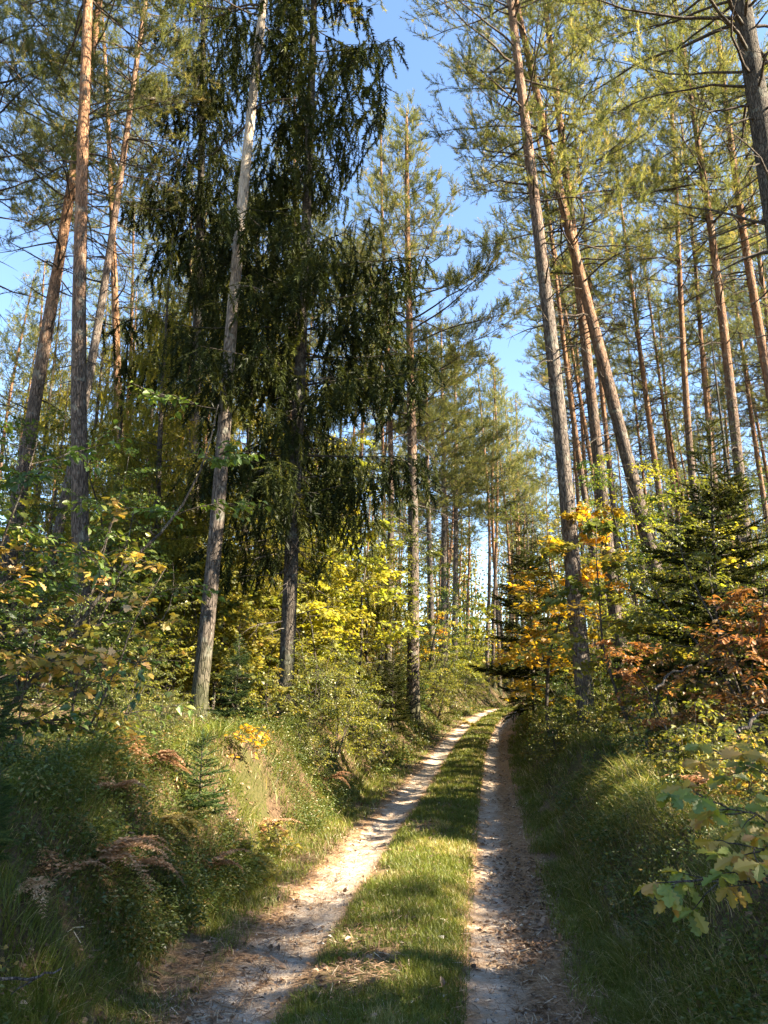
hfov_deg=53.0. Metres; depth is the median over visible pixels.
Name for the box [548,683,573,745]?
spruce tree
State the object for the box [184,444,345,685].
hazel tree
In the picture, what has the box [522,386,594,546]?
pine tree
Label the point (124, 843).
bracken fern
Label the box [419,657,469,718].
bush
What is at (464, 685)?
bush
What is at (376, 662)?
bush
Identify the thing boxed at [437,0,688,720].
pine tree
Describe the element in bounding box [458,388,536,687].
pine tree
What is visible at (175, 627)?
bush
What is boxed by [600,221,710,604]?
pine tree
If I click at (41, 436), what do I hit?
pine tree
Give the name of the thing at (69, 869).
bracken fern
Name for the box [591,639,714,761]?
oak sapling
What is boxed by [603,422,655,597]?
pine tree
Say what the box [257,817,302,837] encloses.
bracken fern
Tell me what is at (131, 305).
pine tree
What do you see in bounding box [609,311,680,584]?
pine tree
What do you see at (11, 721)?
spruce tree
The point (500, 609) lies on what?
spruce tree
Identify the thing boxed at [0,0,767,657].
sky
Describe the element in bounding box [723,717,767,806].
oak sapling
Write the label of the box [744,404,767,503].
pine tree
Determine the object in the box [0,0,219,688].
pine tree
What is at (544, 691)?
bush
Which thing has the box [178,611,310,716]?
bush
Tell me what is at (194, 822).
bracken fern
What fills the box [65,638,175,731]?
bush
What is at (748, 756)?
oak sapling
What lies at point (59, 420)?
pine tree
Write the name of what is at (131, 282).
pine tree
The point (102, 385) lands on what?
pine tree
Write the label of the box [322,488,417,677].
hazel tree
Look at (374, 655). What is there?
hazel tree
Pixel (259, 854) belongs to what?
maple sprig
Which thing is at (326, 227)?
pine tree
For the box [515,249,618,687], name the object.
pine tree
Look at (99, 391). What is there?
spruce tree
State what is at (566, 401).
pine tree
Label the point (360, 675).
bush
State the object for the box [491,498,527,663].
pine tree
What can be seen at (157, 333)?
spruce tree
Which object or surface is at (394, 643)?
hazel tree
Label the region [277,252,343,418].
pine tree
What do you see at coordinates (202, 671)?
birch tree
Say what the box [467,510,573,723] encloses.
spruce tree
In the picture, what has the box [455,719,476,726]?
bracken fern
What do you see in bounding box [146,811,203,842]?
bracken fern
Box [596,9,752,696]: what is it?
pine tree
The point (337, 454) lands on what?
spruce tree
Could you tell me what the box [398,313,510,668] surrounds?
pine tree
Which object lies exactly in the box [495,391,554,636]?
pine tree
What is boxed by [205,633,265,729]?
spruce tree
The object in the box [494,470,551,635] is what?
pine tree
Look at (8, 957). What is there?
maple sprig
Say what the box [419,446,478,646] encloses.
pine tree
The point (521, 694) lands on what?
bush
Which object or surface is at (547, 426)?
pine tree
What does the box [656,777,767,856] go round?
oak sapling
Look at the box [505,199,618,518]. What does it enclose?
pine tree
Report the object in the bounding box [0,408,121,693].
hazel tree
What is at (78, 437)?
pine tree
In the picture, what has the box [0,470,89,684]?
hazel tree
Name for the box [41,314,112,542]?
pine tree
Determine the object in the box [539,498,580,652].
pine tree
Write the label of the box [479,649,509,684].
hazel tree
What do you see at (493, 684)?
pine tree
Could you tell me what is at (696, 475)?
pine tree
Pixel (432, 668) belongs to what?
bush
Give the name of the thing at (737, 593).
oak sapling
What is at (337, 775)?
bracken fern
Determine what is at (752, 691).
oak sapling
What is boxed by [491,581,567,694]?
hazel tree
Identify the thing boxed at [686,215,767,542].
pine tree
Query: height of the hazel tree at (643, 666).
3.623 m
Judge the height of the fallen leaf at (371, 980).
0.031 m
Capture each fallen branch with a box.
[0,967,61,994]
[654,664,691,690]
[736,711,767,733]
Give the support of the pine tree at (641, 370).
on the ground at (194, 939)
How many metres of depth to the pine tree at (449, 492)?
62.67 m
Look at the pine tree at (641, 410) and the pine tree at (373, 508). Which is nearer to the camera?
the pine tree at (641, 410)
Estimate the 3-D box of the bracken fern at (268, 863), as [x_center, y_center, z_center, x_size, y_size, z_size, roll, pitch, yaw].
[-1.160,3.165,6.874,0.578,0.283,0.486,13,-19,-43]
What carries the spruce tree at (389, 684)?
on the ground at (194, 939)
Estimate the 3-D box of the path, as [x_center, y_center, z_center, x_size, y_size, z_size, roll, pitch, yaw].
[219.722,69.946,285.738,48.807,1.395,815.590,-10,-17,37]
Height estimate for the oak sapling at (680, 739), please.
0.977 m
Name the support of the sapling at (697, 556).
on the ground at (194, 939)
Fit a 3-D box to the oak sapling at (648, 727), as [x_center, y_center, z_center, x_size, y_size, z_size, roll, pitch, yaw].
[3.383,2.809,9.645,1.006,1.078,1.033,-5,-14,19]
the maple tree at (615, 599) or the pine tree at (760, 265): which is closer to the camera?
the maple tree at (615, 599)
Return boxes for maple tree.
[187,556,278,716]
[236,655,311,734]
[250,543,390,692]
[255,518,367,689]
[296,508,431,699]
[447,602,503,703]
[482,567,596,706]
[493,500,642,738]
[508,518,765,748]
[595,512,764,733]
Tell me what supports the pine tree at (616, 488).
on the ground at (194, 939)
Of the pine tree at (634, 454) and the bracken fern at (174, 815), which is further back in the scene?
the pine tree at (634, 454)
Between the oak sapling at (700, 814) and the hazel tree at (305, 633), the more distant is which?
the hazel tree at (305, 633)
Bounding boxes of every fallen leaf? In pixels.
[186,982,196,988]
[365,977,375,982]
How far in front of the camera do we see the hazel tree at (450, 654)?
29.31 m
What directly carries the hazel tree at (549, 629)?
on the ground at (194, 939)
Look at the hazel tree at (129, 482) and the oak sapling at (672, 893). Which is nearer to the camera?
the oak sapling at (672, 893)
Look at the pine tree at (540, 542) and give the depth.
83.40 m
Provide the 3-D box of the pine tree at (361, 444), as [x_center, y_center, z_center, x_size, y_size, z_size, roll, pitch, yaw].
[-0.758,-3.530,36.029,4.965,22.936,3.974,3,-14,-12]
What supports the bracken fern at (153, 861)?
on the ground at (194, 939)
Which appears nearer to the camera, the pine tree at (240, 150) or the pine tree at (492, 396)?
the pine tree at (240, 150)
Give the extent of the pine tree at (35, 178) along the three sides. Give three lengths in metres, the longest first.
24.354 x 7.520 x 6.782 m
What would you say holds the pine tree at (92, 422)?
on the ground at (194, 939)
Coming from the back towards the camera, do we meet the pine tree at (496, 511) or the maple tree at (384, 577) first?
the pine tree at (496, 511)
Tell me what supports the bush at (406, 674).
on the ground at (194, 939)
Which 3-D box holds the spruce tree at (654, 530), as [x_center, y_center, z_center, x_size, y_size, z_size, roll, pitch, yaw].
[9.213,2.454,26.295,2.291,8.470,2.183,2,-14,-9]
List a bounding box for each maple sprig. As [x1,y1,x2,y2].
[0,944,18,976]
[58,706,145,767]
[224,723,274,760]
[227,837,281,892]
[260,820,308,859]
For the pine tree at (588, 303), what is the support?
on the ground at (194, 939)
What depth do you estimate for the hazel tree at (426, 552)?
23.74 m
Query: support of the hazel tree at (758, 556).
on the ground at (194, 939)
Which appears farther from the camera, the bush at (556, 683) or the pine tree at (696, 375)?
the pine tree at (696, 375)
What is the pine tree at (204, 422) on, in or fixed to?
on the ground at (194, 939)
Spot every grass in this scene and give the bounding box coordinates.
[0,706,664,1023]
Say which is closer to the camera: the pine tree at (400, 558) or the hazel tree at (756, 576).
the hazel tree at (756, 576)
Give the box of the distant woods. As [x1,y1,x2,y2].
[21,513,767,686]
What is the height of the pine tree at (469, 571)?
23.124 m
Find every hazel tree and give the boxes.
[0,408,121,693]
[0,447,172,703]
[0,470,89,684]
[0,555,56,678]
[2,491,159,705]
[3,406,232,697]
[9,372,215,685]
[25,449,206,689]
[41,436,213,687]
[120,520,279,714]
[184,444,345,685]
[190,433,394,700]
[199,488,378,691]
[259,587,331,673]
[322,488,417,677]
[328,479,457,681]
[367,641,397,665]
[370,620,406,664]
[394,541,488,682]
[396,606,439,673]
[396,632,420,661]
[399,610,446,675]
[402,605,475,713]
[459,624,490,681]
[468,633,490,677]
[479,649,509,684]
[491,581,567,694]
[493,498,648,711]
[534,598,587,676]
[538,610,591,675]
[558,544,657,695]
[559,459,732,724]
[562,497,707,707]
[575,450,767,712]
[632,608,704,710]
[644,510,767,714]
[653,457,767,721]
[696,442,767,701]
[697,519,767,688]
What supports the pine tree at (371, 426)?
on the ground at (194, 939)
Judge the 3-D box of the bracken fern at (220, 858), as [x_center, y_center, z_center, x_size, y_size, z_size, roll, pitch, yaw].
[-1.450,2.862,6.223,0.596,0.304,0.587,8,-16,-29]
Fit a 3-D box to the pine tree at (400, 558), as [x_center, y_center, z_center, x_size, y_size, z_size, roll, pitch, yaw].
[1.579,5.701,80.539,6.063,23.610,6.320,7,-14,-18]
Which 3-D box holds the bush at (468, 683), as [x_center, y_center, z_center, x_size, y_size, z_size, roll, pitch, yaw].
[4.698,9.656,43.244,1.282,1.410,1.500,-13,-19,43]
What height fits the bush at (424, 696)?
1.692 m
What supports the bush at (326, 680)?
on the ground at (194, 939)
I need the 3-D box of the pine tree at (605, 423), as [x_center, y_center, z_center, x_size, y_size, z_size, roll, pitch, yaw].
[8.527,-5.207,31.208,5.624,25.863,4.518,1,-14,-5]
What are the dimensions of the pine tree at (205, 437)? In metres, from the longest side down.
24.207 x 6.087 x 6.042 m
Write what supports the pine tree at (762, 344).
on the ground at (194, 939)
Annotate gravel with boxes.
[190,740,567,1023]
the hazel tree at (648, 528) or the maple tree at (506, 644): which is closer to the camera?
the hazel tree at (648, 528)
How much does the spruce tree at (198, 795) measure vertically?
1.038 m
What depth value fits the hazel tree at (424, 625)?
46.69 m
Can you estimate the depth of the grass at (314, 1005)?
5.63 m
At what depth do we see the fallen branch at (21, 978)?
3.27 m
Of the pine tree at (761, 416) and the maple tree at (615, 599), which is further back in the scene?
the pine tree at (761, 416)
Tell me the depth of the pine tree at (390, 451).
32.49 m
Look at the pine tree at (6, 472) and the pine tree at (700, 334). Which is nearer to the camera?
the pine tree at (700, 334)
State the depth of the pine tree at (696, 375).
43.58 m
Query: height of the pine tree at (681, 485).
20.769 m
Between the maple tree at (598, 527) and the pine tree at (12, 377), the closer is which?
the maple tree at (598, 527)
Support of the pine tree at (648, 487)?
on the ground at (194, 939)
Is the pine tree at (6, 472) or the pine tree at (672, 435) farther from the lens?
the pine tree at (6, 472)
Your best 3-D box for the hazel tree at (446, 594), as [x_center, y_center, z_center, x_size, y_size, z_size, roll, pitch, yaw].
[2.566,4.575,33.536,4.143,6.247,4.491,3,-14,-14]
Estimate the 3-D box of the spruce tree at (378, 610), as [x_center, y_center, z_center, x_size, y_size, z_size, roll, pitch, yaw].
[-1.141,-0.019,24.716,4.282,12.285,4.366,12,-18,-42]
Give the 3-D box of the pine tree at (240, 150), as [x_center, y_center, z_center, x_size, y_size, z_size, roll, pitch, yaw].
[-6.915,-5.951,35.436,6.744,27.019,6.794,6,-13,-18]
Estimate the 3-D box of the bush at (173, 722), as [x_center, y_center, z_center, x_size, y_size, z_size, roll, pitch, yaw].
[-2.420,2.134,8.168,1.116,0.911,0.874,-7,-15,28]
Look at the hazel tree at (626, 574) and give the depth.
21.40 m
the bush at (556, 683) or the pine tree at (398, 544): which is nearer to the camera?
the bush at (556, 683)
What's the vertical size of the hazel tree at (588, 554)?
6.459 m
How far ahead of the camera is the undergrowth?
5.58 m
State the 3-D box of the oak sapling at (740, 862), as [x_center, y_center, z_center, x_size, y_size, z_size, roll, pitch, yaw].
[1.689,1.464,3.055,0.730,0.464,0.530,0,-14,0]
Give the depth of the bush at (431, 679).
29.09 m
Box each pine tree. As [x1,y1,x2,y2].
[0,0,113,479]
[0,0,191,706]
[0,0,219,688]
[0,247,96,577]
[0,270,59,478]
[0,322,70,519]
[0,438,19,523]
[4,0,215,531]
[6,0,230,692]
[6,369,69,506]
[38,369,69,533]
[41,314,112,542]
[53,309,154,509]
[69,184,205,452]
[87,288,175,481]
[119,188,221,519]
[126,175,221,659]
[154,335,234,487]
[155,263,238,553]
[172,130,285,492]
[208,405,266,450]
[238,92,378,421]
[258,153,342,363]
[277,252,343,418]
[305,87,539,728]
[310,301,393,564]
[320,99,437,677]
[320,222,416,651]
[344,291,417,672]
[354,369,419,585]
[355,399,407,660]
[360,448,395,666]
[362,439,386,582]
[367,323,495,682]
[370,447,405,616]
[375,444,434,662]
[379,500,424,663]
[386,501,439,657]
[397,335,509,670]
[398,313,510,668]
[399,0,637,730]
[407,515,452,609]
[413,0,697,724]
[417,384,474,654]
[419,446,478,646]
[422,403,487,611]
[433,494,484,604]
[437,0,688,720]
[448,366,534,693]
[448,444,490,665]
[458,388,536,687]
[467,366,532,695]
[472,386,543,681]
[474,356,538,691]
[477,78,634,700]
[483,444,537,680]
[485,384,552,688]
[491,442,556,681]
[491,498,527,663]
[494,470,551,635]
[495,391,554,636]
[498,491,538,626]
[504,457,555,681]
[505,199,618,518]
[510,484,561,681]
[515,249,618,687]
[521,116,658,693]
[521,297,626,685]
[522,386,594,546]
[523,233,630,687]
[528,456,561,613]
[534,0,767,414]
[539,435,599,652]
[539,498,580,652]
[563,152,712,600]
[578,477,628,580]
[580,447,641,572]
[585,348,677,635]
[594,0,767,669]
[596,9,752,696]
[598,489,645,646]
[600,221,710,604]
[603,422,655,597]
[608,407,667,679]
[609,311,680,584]
[615,0,767,452]
[623,285,718,573]
[625,534,650,602]
[626,412,687,546]
[643,106,761,588]
[644,383,724,520]
[649,255,766,591]
[649,449,673,545]
[656,441,725,544]
[663,415,724,518]
[670,105,767,395]
[676,311,767,585]
[683,440,736,537]
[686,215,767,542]
[691,410,733,520]
[697,266,767,535]
[698,416,761,622]
[700,413,751,542]
[701,0,767,52]
[714,162,767,446]
[728,448,765,581]
[739,265,767,443]
[744,390,767,528]
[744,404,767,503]
[746,371,767,460]
[749,473,767,559]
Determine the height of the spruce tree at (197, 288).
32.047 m
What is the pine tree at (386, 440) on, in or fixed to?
on the ground at (194, 939)
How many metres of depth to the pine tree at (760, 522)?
81.36 m
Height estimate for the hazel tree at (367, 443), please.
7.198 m
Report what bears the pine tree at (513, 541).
on the ground at (194, 939)
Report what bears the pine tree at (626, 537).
on the ground at (194, 939)
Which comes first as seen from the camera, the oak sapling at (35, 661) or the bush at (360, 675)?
the oak sapling at (35, 661)
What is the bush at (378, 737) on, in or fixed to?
on the ground at (194, 939)
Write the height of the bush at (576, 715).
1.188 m
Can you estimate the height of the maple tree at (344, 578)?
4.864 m
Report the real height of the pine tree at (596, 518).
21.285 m
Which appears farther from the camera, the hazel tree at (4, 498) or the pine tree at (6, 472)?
the pine tree at (6, 472)
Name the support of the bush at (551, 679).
on the ground at (194, 939)
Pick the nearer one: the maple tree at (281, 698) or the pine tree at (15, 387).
the maple tree at (281, 698)
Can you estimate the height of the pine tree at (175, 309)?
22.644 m
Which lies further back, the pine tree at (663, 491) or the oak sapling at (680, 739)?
the pine tree at (663, 491)
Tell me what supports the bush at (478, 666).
on the ground at (194, 939)
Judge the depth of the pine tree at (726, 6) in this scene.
16.32 m
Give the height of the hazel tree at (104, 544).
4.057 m
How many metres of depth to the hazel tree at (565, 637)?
35.19 m
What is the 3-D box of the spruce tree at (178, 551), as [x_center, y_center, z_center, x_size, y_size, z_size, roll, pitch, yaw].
[-4.973,-0.978,16.892,3.901,11.193,3.978,0,-14,0]
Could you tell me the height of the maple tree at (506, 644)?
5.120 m
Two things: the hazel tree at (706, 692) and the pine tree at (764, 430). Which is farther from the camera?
the pine tree at (764, 430)
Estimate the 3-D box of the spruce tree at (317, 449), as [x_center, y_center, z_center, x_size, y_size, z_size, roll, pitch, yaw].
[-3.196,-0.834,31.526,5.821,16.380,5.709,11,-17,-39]
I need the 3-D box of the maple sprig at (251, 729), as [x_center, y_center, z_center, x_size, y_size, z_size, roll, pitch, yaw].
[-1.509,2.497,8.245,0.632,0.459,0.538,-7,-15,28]
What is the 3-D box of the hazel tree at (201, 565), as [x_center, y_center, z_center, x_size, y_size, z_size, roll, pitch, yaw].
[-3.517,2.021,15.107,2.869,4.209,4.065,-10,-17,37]
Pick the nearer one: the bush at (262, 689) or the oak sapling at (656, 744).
the oak sapling at (656, 744)
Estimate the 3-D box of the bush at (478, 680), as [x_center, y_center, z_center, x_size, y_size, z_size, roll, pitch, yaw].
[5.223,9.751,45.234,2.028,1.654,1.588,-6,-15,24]
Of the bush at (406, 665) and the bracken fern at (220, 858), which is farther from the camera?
the bush at (406, 665)
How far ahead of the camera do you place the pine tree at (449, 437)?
36.88 m
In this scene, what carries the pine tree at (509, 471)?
on the ground at (194, 939)
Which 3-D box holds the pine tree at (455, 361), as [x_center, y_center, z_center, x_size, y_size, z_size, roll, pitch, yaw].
[1.599,-4.661,27.707,8.275,24.887,8.443,-5,-14,19]
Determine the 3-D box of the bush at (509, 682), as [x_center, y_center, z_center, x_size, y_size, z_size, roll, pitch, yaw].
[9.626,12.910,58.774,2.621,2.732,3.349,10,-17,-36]
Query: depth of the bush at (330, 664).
14.73 m
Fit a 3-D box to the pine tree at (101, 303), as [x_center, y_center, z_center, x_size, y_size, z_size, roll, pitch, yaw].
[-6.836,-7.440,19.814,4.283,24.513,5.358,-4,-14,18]
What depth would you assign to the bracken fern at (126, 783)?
5.36 m
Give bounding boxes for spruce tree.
[0,284,89,652]
[0,662,32,773]
[0,764,24,860]
[11,369,70,657]
[17,289,143,627]
[38,270,205,671]
[38,310,169,685]
[42,233,227,707]
[97,225,268,682]
[100,0,277,685]
[125,242,339,707]
[156,0,445,716]
[178,727,234,819]
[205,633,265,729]
[227,312,355,698]
[277,355,366,679]
[301,350,413,681]
[373,644,415,737]
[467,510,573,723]
[489,564,514,681]
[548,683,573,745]
[611,415,767,749]
[633,466,674,695]
[689,327,767,712]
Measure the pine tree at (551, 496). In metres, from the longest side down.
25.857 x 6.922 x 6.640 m
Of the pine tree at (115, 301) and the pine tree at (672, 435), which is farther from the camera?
the pine tree at (672, 435)
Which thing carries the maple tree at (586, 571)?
on the ground at (194, 939)
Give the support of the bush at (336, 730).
on the ground at (194, 939)
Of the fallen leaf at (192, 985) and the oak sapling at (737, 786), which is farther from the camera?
the oak sapling at (737, 786)
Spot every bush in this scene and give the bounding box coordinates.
[37,560,206,709]
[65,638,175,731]
[100,572,238,702]
[106,671,202,741]
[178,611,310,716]
[260,636,354,729]
[274,637,364,717]
[289,708,342,774]
[292,661,385,759]
[305,650,364,709]
[316,666,396,767]
[322,660,362,704]
[334,650,375,699]
[336,645,385,700]
[361,652,417,692]
[365,664,395,700]
[391,666,422,706]
[394,645,426,681]
[401,673,432,710]
[405,646,487,709]
[406,666,445,707]
[419,654,436,683]
[419,655,448,690]
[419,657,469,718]
[459,667,494,704]
[460,676,477,696]
[462,664,489,690]
[466,651,492,684]
[496,675,525,693]
[502,678,538,705]
[525,690,585,769]
[528,668,565,712]
[531,664,597,721]
[532,624,630,710]
[537,667,567,698]
[544,669,575,707]
[550,671,630,748]
[564,697,612,729]
[582,723,633,775]
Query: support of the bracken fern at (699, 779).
on the ground at (194, 939)
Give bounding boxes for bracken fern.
[14,847,111,917]
[67,834,175,890]
[91,776,147,802]
[100,735,190,781]
[115,848,184,884]
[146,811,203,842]
[171,810,208,834]
[186,848,251,871]
[239,850,283,877]
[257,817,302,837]
[324,771,354,787]
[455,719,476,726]
[657,771,732,790]
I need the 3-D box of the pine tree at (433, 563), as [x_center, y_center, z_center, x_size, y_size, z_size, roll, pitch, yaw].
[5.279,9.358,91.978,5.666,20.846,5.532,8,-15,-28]
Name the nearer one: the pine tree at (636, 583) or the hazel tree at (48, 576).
the hazel tree at (48, 576)
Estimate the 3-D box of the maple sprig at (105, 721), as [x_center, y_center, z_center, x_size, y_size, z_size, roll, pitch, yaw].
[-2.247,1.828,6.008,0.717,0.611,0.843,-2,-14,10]
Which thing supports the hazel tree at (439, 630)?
on the ground at (194, 939)
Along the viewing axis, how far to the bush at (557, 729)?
13.00 m
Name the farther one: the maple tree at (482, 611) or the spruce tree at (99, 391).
the maple tree at (482, 611)
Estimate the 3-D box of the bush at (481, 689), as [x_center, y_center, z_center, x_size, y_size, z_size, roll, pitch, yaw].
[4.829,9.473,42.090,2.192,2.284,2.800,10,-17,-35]
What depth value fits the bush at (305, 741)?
10.50 m
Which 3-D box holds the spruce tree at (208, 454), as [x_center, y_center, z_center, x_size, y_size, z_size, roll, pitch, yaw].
[-5.907,-1.863,23.264,5.233,15.015,5.336,3,-14,-12]
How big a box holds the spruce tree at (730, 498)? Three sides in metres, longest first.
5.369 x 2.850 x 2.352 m
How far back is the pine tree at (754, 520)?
69.81 m
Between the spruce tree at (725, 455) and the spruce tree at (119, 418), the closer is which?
the spruce tree at (725, 455)
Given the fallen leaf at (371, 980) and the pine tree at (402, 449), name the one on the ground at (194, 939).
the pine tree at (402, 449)
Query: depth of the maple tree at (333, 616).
16.75 m
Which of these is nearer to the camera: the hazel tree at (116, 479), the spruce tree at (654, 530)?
the hazel tree at (116, 479)
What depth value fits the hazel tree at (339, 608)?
21.64 m
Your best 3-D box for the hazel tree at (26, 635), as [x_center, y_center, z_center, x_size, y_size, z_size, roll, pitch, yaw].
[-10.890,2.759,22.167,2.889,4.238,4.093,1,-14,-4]
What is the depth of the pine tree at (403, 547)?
66.20 m
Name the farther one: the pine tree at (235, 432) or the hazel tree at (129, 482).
the pine tree at (235, 432)
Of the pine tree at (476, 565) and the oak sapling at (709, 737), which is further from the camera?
the pine tree at (476, 565)
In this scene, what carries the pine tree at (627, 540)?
on the ground at (194, 939)
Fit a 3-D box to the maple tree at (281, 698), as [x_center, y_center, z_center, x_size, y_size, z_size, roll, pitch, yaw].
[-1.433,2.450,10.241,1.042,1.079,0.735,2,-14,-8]
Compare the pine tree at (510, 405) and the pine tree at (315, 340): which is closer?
the pine tree at (315, 340)
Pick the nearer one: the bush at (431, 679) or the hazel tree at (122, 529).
the hazel tree at (122, 529)
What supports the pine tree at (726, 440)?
on the ground at (194, 939)
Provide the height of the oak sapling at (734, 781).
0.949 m
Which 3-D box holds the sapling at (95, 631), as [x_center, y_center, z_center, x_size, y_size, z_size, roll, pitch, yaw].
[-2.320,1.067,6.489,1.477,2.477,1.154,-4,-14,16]
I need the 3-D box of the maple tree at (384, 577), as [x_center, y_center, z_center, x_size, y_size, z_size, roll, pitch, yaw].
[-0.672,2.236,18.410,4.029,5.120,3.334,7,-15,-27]
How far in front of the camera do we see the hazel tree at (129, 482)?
17.86 m
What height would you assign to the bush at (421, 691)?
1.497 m
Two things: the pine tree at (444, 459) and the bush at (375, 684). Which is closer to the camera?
the bush at (375, 684)
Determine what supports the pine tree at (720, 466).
on the ground at (194, 939)
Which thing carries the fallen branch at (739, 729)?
on the ground at (194, 939)
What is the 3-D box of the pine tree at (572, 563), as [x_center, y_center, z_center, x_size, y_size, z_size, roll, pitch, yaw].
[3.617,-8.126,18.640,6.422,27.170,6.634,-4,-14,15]
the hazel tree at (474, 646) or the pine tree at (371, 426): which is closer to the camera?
the pine tree at (371, 426)
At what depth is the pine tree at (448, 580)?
54.10 m
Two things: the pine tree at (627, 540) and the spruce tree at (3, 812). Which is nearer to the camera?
the spruce tree at (3, 812)
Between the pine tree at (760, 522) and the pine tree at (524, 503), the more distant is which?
the pine tree at (760, 522)
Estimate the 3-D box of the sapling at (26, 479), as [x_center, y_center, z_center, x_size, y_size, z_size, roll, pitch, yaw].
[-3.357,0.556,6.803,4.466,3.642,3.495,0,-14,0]
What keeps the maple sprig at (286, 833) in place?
on the ground at (194, 939)
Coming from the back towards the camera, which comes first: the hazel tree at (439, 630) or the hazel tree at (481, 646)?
the hazel tree at (481, 646)
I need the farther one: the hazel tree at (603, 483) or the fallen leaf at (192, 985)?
the hazel tree at (603, 483)
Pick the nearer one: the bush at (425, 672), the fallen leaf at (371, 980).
the fallen leaf at (371, 980)
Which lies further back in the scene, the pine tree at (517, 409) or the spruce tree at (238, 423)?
the pine tree at (517, 409)
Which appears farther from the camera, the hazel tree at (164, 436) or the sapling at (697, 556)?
the hazel tree at (164, 436)
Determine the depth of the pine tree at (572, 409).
29.56 m
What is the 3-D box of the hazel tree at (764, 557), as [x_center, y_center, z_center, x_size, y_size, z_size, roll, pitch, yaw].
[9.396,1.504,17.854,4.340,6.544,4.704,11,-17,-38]
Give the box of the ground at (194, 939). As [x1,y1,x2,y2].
[0,661,767,1023]
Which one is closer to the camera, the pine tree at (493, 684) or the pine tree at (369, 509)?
the pine tree at (493, 684)
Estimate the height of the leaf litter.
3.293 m
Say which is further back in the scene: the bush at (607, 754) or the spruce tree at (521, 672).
the spruce tree at (521, 672)
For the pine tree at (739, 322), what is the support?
on the ground at (194, 939)
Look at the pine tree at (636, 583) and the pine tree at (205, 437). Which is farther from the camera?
the pine tree at (636, 583)
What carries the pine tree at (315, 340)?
on the ground at (194, 939)
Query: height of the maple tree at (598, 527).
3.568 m
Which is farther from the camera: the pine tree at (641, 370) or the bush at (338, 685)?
the pine tree at (641, 370)
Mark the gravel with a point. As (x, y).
(294, 962)
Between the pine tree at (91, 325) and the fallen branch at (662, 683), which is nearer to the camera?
the fallen branch at (662, 683)
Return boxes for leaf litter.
[0,676,767,1023]
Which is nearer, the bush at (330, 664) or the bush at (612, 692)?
the bush at (330, 664)
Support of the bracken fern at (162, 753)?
on the ground at (194, 939)
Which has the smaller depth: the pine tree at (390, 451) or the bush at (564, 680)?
the bush at (564, 680)
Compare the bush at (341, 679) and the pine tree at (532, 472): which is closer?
the bush at (341, 679)
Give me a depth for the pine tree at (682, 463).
57.33 m
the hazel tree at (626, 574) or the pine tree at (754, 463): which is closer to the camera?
the hazel tree at (626, 574)
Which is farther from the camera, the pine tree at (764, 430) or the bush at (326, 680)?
the pine tree at (764, 430)
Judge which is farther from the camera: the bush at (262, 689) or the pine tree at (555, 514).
the pine tree at (555, 514)
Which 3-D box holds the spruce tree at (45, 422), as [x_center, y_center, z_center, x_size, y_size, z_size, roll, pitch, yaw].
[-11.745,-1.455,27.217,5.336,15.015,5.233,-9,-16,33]
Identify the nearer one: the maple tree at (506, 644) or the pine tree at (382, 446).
the maple tree at (506, 644)
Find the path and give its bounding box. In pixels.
[128,708,614,1023]
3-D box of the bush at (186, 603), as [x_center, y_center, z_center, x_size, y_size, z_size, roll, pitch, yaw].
[-4.366,2.123,12.718,3.163,2.580,2.476,-11,-18,40]
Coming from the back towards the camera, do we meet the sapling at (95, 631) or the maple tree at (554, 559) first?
the maple tree at (554, 559)
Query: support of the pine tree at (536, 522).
on the ground at (194, 939)
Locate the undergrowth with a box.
[0,660,767,1023]
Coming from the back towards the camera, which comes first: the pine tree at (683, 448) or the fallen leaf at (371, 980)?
the pine tree at (683, 448)
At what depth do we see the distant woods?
112.36 m
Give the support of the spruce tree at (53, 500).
on the ground at (194, 939)
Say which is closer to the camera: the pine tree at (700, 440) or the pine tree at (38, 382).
the pine tree at (38, 382)
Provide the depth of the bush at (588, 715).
12.77 m
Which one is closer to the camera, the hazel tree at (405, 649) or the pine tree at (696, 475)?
the hazel tree at (405, 649)
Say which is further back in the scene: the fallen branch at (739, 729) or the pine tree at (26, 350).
the pine tree at (26, 350)
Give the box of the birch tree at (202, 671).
[166,0,386,718]
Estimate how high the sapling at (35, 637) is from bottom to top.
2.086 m
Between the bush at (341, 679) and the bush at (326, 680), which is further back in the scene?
the bush at (341, 679)
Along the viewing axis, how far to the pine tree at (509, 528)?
72.82 m
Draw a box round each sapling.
[0,380,271,758]
[0,454,156,677]
[0,540,85,757]
[14,497,187,747]
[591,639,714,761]
[602,479,767,747]
[609,711,677,767]
[614,692,685,760]
[634,699,741,783]
[634,846,767,936]
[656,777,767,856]
[671,697,756,772]
[672,596,767,709]
[680,578,767,742]
[682,742,767,788]
[694,824,767,880]
[696,722,767,805]
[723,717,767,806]
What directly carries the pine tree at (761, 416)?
on the ground at (194, 939)
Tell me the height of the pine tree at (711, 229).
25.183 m
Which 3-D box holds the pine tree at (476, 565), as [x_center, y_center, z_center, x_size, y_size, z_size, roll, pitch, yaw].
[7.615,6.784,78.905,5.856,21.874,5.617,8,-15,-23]
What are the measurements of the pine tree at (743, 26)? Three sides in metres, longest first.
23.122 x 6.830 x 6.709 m
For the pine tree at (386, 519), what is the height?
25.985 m
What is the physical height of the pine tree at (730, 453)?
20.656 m
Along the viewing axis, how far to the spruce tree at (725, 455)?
15.82 m
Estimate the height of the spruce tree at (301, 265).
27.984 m

